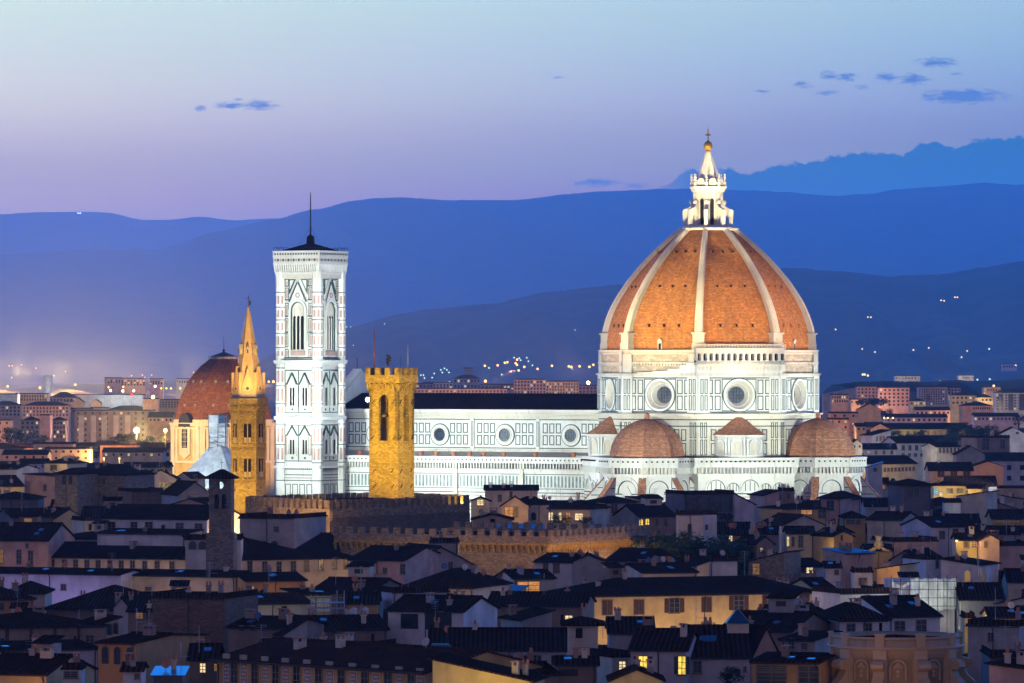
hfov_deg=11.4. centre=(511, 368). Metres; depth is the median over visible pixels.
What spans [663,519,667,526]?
window
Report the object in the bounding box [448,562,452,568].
window
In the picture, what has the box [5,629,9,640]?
window
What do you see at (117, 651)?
window
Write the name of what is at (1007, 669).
house
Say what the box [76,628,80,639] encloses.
window
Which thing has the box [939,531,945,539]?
window
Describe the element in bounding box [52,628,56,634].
window
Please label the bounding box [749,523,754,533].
chimney stack
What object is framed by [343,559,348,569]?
window
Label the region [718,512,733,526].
tree
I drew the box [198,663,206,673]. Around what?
window
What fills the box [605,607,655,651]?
house
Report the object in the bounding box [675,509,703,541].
house
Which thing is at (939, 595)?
sheeted scaffold
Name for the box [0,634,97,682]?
house
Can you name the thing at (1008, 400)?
apartment block
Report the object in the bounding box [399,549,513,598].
house
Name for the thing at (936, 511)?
house
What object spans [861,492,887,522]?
house
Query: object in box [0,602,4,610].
window
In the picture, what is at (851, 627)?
window
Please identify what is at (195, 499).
house
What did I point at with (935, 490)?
window
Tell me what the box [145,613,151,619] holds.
window
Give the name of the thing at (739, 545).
tree
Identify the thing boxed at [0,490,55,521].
house
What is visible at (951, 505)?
house
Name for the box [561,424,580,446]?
round window
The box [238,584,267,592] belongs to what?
house
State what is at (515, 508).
window
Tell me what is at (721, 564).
house
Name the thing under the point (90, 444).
apartment block
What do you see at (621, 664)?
window
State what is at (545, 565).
window
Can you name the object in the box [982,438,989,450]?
window
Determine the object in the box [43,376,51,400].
water tower
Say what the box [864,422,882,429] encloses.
apartment block
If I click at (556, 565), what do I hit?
window
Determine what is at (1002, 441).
window
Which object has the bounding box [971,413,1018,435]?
apartment block
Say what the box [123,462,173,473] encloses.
house
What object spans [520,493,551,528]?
house
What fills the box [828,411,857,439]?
apartment block
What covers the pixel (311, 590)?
house
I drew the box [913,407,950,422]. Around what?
apartment block
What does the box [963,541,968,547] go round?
window
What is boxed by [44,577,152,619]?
house
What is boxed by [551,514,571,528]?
tree
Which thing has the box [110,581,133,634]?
house
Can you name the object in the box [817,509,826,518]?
window
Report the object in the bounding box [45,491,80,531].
house
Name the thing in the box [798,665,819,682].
window
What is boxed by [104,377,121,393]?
apartment block
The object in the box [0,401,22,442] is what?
apartment block
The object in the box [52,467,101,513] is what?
house
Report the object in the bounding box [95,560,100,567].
window
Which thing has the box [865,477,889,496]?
house
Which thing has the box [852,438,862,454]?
apartment block
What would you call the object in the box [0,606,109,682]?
house
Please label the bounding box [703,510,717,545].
house
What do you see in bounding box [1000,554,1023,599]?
house
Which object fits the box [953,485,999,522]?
house
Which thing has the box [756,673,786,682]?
window
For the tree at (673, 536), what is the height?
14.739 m
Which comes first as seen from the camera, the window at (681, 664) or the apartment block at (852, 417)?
the window at (681, 664)
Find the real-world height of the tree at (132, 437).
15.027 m
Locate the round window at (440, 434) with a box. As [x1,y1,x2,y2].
[430,423,449,445]
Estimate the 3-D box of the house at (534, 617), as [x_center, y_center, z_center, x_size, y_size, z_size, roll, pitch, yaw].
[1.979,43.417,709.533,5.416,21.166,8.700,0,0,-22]
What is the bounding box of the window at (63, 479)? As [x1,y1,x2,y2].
[61,475,65,484]
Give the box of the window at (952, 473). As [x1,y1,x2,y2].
[950,471,957,475]
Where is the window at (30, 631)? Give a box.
[28,629,33,639]
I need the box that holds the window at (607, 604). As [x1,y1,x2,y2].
[602,599,612,615]
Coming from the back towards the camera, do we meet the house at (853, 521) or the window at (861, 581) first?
the house at (853, 521)
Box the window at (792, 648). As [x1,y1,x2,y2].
[788,641,794,650]
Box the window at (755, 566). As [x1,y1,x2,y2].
[751,563,760,575]
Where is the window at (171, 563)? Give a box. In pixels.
[169,561,174,568]
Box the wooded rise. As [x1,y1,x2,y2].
[164,349,1023,396]
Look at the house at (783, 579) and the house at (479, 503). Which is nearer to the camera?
the house at (783, 579)
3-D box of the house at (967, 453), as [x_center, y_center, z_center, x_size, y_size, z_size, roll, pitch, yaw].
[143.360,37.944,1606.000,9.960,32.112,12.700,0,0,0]
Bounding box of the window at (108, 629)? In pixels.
[106,623,111,634]
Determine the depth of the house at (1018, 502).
1274.39 m
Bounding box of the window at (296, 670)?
[293,667,300,682]
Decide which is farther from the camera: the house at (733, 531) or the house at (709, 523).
the house at (709, 523)
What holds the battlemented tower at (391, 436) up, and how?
on the ground
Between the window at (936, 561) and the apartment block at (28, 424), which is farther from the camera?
the apartment block at (28, 424)
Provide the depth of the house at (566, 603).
723.58 m
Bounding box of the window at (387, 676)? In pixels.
[384,672,391,682]
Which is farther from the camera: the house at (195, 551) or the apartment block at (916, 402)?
the apartment block at (916, 402)
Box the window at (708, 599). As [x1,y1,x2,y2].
[701,596,711,611]
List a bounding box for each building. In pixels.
[176,378,188,398]
[186,414,230,489]
[957,375,973,380]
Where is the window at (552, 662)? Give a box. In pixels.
[551,654,564,664]
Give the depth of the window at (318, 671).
557.63 m
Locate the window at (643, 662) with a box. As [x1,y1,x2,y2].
[634,655,652,667]
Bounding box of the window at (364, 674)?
[361,671,368,682]
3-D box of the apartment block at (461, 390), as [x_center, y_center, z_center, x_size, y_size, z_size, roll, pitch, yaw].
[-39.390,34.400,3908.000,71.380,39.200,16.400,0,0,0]
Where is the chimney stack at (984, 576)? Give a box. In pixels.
[978,568,986,581]
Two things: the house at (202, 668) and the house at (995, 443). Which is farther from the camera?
the house at (995, 443)
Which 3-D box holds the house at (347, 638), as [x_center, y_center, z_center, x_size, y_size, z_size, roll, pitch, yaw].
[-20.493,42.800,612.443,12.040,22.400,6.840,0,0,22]
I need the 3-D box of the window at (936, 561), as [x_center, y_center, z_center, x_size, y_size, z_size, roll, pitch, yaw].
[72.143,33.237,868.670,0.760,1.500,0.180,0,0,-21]
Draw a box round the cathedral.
[345,129,878,521]
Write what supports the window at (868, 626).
in the house at (851, 616)
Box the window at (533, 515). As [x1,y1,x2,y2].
[531,512,535,519]
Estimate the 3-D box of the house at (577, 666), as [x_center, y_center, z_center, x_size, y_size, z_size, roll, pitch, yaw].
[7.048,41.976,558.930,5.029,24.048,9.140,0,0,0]
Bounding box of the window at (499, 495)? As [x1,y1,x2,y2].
[497,494,501,501]
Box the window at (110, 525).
[107,522,115,528]
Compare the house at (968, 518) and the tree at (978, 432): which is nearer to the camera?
the house at (968, 518)
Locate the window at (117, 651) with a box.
[113,646,121,663]
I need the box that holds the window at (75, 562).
[73,559,77,567]
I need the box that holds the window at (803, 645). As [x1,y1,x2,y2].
[800,643,807,650]
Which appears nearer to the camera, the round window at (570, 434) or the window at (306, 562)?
the window at (306, 562)
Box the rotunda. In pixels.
[827,631,974,682]
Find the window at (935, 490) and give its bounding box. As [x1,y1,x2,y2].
[933,488,937,494]
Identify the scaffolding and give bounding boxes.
[310,590,368,614]
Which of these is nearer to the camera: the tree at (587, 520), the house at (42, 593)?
the house at (42, 593)
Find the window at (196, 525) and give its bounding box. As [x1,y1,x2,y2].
[194,523,202,532]
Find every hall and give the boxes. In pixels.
[0,393,18,402]
[73,394,144,408]
[453,375,480,387]
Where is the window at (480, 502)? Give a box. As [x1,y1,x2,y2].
[477,499,483,505]
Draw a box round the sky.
[0,0,1023,219]
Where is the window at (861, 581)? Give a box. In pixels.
[858,578,866,585]
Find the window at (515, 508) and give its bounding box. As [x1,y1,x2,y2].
[514,507,517,516]
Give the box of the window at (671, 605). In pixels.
[664,598,683,613]
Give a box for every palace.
[208,634,551,682]
[245,492,469,535]
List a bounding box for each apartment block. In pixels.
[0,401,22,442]
[0,419,12,442]
[0,443,26,460]
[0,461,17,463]
[11,443,33,448]
[19,393,48,404]
[20,416,39,439]
[22,401,70,441]
[33,441,75,448]
[40,414,52,441]
[49,392,77,402]
[53,417,67,441]
[64,400,73,407]
[71,407,92,441]
[72,397,84,407]
[74,409,155,442]
[76,442,95,461]
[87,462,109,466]
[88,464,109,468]
[90,407,109,409]
[91,399,101,406]
[100,443,140,461]
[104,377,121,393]
[107,405,142,409]
[121,378,146,397]
[142,442,170,461]
[143,398,159,411]
[148,412,174,441]
[150,378,163,398]
[160,399,179,416]
[414,388,506,392]
[417,383,433,387]
[423,382,452,387]
[481,384,513,392]
[514,379,545,392]
[546,381,578,392]
[579,385,596,392]
[822,388,855,419]
[827,417,848,434]
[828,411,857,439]
[830,394,847,411]
[850,398,859,411]
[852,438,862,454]
[853,423,866,441]
[855,386,878,406]
[857,403,880,422]
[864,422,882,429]
[877,387,909,413]
[883,414,947,422]
[894,375,919,381]
[908,398,925,413]
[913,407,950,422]
[917,386,946,406]
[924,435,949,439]
[943,476,997,490]
[947,387,960,406]
[949,392,976,422]
[958,401,992,425]
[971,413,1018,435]
[975,394,992,404]
[982,386,999,407]
[983,452,1023,484]
[993,389,1023,427]
[997,485,1023,498]
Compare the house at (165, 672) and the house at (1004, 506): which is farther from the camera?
the house at (1004, 506)
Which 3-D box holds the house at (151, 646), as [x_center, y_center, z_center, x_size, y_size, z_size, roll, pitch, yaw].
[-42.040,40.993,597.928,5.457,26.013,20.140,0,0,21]
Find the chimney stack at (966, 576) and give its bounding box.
[963,570,969,581]
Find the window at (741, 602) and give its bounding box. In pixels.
[729,595,748,610]
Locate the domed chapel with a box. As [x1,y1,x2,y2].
[169,346,275,496]
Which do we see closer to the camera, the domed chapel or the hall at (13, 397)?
the domed chapel
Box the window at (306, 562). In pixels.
[304,560,309,571]
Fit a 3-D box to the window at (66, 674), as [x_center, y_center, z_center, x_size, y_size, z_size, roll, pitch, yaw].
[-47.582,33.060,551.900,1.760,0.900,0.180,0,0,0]
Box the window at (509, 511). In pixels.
[504,507,513,516]
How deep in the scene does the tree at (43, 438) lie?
2449.59 m
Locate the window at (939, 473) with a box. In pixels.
[937,471,944,476]
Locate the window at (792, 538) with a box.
[791,537,794,546]
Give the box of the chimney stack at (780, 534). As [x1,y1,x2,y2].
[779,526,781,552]
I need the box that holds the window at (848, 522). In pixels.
[846,520,854,524]
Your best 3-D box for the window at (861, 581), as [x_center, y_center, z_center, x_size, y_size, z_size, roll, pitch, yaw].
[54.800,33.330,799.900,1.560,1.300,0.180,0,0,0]
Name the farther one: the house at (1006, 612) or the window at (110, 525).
the window at (110, 525)
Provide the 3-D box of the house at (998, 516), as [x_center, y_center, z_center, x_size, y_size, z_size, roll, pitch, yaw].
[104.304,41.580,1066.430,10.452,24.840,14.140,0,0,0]
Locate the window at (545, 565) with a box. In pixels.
[543,563,548,569]
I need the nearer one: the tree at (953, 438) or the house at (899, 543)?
the house at (899, 543)
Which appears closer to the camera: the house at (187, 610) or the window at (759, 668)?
the window at (759, 668)
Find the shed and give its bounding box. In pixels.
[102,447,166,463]
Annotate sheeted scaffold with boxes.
[884,575,956,632]
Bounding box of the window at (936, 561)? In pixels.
[935,560,938,568]
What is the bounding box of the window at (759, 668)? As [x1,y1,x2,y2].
[755,664,787,672]
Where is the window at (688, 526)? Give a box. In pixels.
[687,523,691,534]
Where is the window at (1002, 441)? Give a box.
[1000,439,1004,448]
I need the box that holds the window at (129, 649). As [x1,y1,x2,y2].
[126,646,133,659]
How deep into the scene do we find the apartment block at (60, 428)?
3020.00 m
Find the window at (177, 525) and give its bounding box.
[175,523,183,528]
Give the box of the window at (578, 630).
[576,628,581,637]
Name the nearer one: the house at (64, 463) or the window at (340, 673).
the window at (340, 673)
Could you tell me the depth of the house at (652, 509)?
1043.79 m
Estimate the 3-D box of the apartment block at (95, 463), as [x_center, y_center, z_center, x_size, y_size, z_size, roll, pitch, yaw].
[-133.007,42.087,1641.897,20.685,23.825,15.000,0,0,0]
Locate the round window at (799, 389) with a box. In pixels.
[792,378,806,411]
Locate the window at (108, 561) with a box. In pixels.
[107,560,112,566]
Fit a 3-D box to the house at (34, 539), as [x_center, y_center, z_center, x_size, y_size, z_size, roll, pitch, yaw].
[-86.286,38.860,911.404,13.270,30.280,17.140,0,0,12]
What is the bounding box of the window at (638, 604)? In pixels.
[633,599,644,614]
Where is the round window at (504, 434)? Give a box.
[495,424,514,445]
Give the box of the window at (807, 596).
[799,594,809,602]
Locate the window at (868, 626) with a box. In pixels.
[865,623,871,630]
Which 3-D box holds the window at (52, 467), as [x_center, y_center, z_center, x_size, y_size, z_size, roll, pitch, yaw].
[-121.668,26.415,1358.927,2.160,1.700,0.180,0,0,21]
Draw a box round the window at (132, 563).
[130,560,134,567]
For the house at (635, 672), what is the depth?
530.00 m
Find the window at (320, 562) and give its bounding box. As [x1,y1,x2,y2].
[318,560,323,570]
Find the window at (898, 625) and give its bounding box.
[894,621,904,630]
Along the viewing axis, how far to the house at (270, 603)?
723.71 m
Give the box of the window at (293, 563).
[291,561,295,570]
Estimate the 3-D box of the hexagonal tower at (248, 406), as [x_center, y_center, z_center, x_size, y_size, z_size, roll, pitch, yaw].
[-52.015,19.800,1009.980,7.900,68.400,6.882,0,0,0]
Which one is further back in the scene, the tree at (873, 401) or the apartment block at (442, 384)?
the apartment block at (442, 384)
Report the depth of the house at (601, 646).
715.39 m
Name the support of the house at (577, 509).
on the ground
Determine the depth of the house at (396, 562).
842.88 m
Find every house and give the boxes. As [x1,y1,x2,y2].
[0,460,39,492]
[0,475,25,493]
[0,488,46,509]
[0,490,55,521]
[0,508,76,566]
[0,546,142,603]
[0,577,37,613]
[0,588,28,613]
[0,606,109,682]
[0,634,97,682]
[0,635,98,682]
[1,449,51,460]
[11,573,55,612]
[19,458,50,472]
[21,608,41,610]
[22,469,54,507]
[42,454,88,472]
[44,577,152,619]
[45,446,93,461]
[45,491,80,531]
[51,521,184,568]
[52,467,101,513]
[60,652,86,682]
[71,515,99,533]
[74,519,108,541]
[80,497,122,516]
[83,609,122,638]
[94,525,204,546]
[94,608,208,682]
[96,462,156,505]
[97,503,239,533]
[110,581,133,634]
[117,487,162,503]
[119,652,149,682]
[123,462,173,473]
[125,600,152,632]
[132,558,249,591]
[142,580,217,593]
[150,566,259,652]
[150,642,189,682]
[154,459,180,489]
[159,474,208,503]
[171,494,208,503]
[178,471,205,487]
[182,532,351,586]
[184,533,244,569]
[186,636,224,682]
[224,608,327,652]
[232,564,307,591]
[237,498,327,548]
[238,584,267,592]
[246,564,313,614]
[256,627,270,641]
[272,609,311,637]
[279,581,332,614]
[306,603,390,640]
[308,632,397,643]
[315,557,403,613]
[342,566,381,613]
[347,542,440,583]
[374,568,450,618]
[383,609,387,638]
[384,591,500,644]
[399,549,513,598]
[406,542,475,571]
[427,652,549,682]
[428,599,449,644]
[429,531,459,554]
[447,613,567,667]
[469,495,491,526]
[470,508,514,527]
[483,475,538,513]
[488,584,596,626]
[494,565,556,590]
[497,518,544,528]
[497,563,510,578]
[497,604,555,626]
[499,495,530,523]
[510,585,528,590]
[517,648,561,682]
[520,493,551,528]
[532,547,590,588]
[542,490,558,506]
[546,492,611,528]
[547,551,811,644]
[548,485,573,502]
[553,643,599,682]
[560,603,605,654]
[570,529,606,585]
[586,496,640,523]
[590,647,630,682]
[598,645,606,648]
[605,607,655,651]
[606,542,677,564]
[606,655,665,682]
[612,494,675,536]
[622,550,699,576]
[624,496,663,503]
[627,623,699,682]
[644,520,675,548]
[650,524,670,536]
[664,489,733,521]
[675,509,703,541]
[676,555,712,575]
[683,604,752,682]
[684,549,739,575]
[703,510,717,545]
[717,522,750,540]
[719,522,744,546]
[723,591,830,651]
[730,492,756,522]
[737,528,776,575]
[745,537,803,583]
[747,489,781,525]
[748,645,834,682]
[749,616,778,682]
[755,494,825,551]
[755,521,778,553]
[757,484,829,526]
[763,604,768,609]
[775,576,789,583]
[777,623,842,651]
[778,483,794,503]
[782,521,815,557]
[790,570,835,588]
[800,595,823,612]
[801,557,821,576]
[803,498,820,506]
[810,520,855,562]
[810,581,891,608]
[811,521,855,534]
[816,491,861,520]
[817,597,892,631]
[820,542,875,587]
[820,555,842,586]
[828,518,839,525]
[838,510,867,548]
[850,559,873,587]
[852,496,862,513]
[852,588,943,631]
[856,444,917,480]
[860,539,893,580]
[861,429,892,442]
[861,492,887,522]
[862,443,897,454]
[865,461,883,494]
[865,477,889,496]
[865,504,916,543]
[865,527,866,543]
[869,423,974,435]
[870,531,938,556]
[872,572,919,586]
[874,560,919,583]
[881,436,935,480]
[883,479,935,515]
[888,544,941,565]
[899,511,966,556]
[901,539,940,577]
[921,441,960,480]
[924,458,973,482]
[931,478,965,498]
[932,489,956,510]
[932,509,941,515]
[934,511,980,523]
[938,551,1001,581]
[941,498,961,512]
[950,526,978,558]
[951,439,986,463]
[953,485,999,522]
[955,561,1005,633]
[959,610,975,653]
[960,432,1009,451]
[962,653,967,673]
[964,523,985,534]
[965,484,985,493]
[965,587,1023,682]
[972,460,1004,484]
[975,530,1001,569]
[979,599,1023,619]
[980,626,1023,682]
[983,520,1023,540]
[984,636,1023,682]
[985,509,1023,524]
[993,487,1017,508]
[993,597,1023,605]
[994,426,1023,451]
[998,490,1023,508]
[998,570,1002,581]
[999,519,1023,569]
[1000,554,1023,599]
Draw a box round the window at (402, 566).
[400,564,405,574]
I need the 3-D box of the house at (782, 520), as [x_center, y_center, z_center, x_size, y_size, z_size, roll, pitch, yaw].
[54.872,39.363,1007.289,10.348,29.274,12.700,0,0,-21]
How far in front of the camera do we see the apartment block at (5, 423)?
2900.00 m
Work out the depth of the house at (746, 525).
1072.13 m
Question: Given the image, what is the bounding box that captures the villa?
[1001,364,1016,370]
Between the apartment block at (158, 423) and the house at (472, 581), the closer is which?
the house at (472, 581)
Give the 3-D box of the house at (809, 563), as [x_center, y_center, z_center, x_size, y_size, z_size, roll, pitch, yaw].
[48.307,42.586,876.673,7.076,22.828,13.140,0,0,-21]
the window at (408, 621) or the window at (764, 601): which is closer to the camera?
the window at (408, 621)
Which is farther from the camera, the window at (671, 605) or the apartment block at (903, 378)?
the apartment block at (903, 378)
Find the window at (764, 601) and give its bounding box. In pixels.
[762,595,768,606]
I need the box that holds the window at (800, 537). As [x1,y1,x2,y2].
[798,535,803,547]
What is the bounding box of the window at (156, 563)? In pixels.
[154,561,159,568]
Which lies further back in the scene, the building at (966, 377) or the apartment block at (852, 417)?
the building at (966, 377)
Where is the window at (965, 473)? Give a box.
[963,471,969,475]
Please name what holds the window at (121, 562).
in the house at (75, 554)
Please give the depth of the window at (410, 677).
546.84 m
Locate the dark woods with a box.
[274,379,1023,421]
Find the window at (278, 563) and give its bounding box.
[276,561,281,571]
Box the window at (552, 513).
[548,512,553,520]
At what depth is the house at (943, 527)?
972.32 m
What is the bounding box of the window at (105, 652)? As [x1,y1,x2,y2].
[101,645,109,663]
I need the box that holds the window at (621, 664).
[618,661,625,669]
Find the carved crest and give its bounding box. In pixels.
[867,535,889,551]
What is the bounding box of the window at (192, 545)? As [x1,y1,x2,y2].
[188,541,196,549]
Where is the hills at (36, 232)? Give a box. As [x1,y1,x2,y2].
[0,212,275,254]
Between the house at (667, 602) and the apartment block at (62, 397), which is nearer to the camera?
the house at (667, 602)
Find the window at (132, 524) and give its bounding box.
[130,522,137,527]
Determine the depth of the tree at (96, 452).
2050.20 m
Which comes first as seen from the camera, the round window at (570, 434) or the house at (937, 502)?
the house at (937, 502)
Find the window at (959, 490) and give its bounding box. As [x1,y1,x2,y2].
[957,488,963,493]
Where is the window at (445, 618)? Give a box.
[426,613,451,629]
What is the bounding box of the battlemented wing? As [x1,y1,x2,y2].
[333,521,649,575]
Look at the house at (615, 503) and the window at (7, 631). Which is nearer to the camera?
the window at (7, 631)
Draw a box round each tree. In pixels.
[0,427,23,442]
[16,430,36,442]
[35,434,49,441]
[86,446,99,458]
[93,440,110,456]
[97,432,130,442]
[116,432,143,442]
[146,435,168,441]
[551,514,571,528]
[579,516,593,525]
[630,530,702,561]
[669,539,733,560]
[670,530,736,558]
[683,534,754,575]
[702,533,782,575]
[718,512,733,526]
[718,665,745,682]
[725,547,764,575]
[856,397,889,405]
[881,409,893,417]
[891,430,903,435]
[906,429,928,435]
[936,434,959,441]
[942,424,972,441]
[956,421,989,438]
[976,424,999,434]
[1013,414,1023,429]
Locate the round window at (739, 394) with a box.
[723,378,755,411]
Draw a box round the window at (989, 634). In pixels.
[987,632,993,642]
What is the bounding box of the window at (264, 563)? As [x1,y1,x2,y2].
[262,561,267,571]
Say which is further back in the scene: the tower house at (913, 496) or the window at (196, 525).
the tower house at (913, 496)
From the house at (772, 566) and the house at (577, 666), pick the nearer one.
the house at (577, 666)
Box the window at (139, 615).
[134,613,143,619]
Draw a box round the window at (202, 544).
[198,541,205,549]
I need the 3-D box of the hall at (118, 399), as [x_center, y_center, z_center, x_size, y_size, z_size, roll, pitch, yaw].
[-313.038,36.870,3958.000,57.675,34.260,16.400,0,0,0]
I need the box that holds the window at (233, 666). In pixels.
[230,663,237,682]
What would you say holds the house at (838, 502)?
on the ground
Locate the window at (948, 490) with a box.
[946,488,952,493]
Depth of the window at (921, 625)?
685.73 m
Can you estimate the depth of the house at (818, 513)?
1045.20 m
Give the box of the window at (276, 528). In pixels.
[273,526,278,532]
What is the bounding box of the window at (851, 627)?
[847,623,855,631]
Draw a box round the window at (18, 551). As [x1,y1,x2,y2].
[15,549,21,564]
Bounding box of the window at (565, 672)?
[559,669,577,675]
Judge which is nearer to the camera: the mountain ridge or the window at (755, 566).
the window at (755, 566)
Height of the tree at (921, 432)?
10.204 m
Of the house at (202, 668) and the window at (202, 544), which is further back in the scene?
the window at (202, 544)
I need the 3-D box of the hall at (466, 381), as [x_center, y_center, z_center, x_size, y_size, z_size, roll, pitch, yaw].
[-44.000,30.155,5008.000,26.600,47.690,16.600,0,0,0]
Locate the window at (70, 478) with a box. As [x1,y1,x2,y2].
[68,475,72,484]
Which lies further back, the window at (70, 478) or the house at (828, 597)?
the window at (70, 478)
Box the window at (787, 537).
[786,536,789,546]
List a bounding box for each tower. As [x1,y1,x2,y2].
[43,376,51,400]
[228,295,267,512]
[272,192,348,498]
[365,330,417,500]
[463,368,472,374]
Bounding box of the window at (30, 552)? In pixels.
[28,550,33,566]
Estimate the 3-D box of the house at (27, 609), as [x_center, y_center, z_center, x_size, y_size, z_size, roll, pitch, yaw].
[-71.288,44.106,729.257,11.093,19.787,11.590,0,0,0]
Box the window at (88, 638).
[85,635,93,643]
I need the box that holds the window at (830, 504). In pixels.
[826,501,833,510]
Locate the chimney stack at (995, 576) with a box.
[993,569,996,581]
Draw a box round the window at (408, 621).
[401,614,417,628]
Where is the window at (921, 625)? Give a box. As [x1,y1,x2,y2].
[916,619,926,630]
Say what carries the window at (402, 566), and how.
in the house at (396, 562)
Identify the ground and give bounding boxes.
[0,382,819,418]
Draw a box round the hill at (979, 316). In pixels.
[0,261,1023,396]
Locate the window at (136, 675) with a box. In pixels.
[134,673,140,679]
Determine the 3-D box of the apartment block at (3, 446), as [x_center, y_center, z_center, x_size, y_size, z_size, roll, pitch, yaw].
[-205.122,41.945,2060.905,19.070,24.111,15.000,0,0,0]
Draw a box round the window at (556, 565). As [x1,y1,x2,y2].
[554,563,559,573]
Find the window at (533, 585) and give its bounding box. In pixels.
[517,581,539,590]
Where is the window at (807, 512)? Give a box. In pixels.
[801,510,811,514]
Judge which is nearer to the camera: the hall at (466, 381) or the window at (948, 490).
the window at (948, 490)
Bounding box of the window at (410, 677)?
[407,674,414,682]
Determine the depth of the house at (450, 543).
862.00 m
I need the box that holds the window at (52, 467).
[50,465,56,470]
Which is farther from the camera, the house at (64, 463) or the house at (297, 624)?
the house at (64, 463)
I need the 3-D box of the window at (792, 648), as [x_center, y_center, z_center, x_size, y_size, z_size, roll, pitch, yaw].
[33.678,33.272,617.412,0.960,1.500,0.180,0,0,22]
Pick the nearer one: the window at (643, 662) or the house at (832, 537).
the window at (643, 662)
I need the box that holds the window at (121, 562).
[119,560,123,567]
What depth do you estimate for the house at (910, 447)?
1783.11 m
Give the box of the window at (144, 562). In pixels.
[143,561,146,568]
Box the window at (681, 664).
[674,656,689,675]
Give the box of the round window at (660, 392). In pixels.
[645,378,674,411]
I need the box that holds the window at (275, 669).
[272,665,278,682]
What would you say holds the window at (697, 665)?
in the house at (717, 648)
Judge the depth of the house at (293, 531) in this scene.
903.59 m
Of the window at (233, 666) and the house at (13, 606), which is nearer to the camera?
the window at (233, 666)
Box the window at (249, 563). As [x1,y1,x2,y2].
[247,561,252,571]
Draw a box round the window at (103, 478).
[102,477,105,484]
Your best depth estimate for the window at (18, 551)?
903.35 m
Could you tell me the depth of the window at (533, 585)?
800.91 m
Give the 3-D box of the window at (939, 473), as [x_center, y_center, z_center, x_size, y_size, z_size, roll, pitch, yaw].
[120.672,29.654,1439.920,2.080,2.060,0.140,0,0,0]
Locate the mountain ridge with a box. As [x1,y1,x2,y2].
[0,182,1023,381]
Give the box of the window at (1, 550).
[0,549,3,563]
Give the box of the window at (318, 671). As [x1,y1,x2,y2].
[315,668,322,682]
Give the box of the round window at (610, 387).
[605,378,614,411]
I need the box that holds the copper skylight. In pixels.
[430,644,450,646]
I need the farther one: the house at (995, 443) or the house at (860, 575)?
the house at (995, 443)
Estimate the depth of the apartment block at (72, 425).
3450.00 m
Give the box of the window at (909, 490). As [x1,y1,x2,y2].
[906,486,912,496]
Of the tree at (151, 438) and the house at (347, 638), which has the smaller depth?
the house at (347, 638)
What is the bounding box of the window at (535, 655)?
[524,654,540,660]
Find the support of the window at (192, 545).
in the house at (195, 551)
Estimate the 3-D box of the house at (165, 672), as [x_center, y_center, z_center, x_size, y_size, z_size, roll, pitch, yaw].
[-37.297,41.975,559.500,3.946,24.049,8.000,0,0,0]
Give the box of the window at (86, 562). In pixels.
[84,560,89,567]
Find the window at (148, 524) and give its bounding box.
[145,522,152,527]
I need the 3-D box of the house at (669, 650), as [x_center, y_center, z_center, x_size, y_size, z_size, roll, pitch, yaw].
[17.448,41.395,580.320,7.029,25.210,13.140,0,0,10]
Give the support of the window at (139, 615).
in the house at (143, 607)
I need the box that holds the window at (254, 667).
[251,664,257,682]
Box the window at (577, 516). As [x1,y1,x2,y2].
[574,513,583,520]
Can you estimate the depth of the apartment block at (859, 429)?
2250.00 m
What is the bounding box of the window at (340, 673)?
[337,669,344,682]
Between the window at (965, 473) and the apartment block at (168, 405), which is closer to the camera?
the window at (965, 473)
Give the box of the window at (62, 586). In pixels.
[60,584,66,590]
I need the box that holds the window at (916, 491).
[913,486,919,496]
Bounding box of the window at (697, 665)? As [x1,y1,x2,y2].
[692,661,702,673]
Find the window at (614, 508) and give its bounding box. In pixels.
[611,504,617,513]
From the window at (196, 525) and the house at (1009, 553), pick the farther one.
the house at (1009, 553)
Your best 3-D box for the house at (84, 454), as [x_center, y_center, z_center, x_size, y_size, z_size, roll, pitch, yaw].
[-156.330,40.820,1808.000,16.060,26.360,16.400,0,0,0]
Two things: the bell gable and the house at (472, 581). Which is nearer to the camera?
the house at (472, 581)
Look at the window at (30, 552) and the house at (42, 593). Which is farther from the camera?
the window at (30, 552)
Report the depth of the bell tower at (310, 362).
1371.44 m
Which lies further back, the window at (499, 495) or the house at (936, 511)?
the house at (936, 511)
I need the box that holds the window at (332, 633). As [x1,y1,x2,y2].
[329,631,335,637]
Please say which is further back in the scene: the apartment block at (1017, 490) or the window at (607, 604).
the apartment block at (1017, 490)
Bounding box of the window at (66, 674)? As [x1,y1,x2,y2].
[62,671,78,678]
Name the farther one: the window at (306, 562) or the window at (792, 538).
the window at (792, 538)
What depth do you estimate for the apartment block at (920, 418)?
2500.00 m
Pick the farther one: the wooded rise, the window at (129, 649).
the wooded rise
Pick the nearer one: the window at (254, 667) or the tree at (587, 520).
the window at (254, 667)
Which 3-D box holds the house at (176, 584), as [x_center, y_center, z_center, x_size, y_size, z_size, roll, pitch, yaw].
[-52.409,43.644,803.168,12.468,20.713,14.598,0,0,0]
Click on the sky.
(136, 109)
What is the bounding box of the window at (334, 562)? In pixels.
[332,559,336,569]
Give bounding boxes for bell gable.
[204,459,239,569]
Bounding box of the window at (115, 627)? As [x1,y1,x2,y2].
[112,622,118,633]

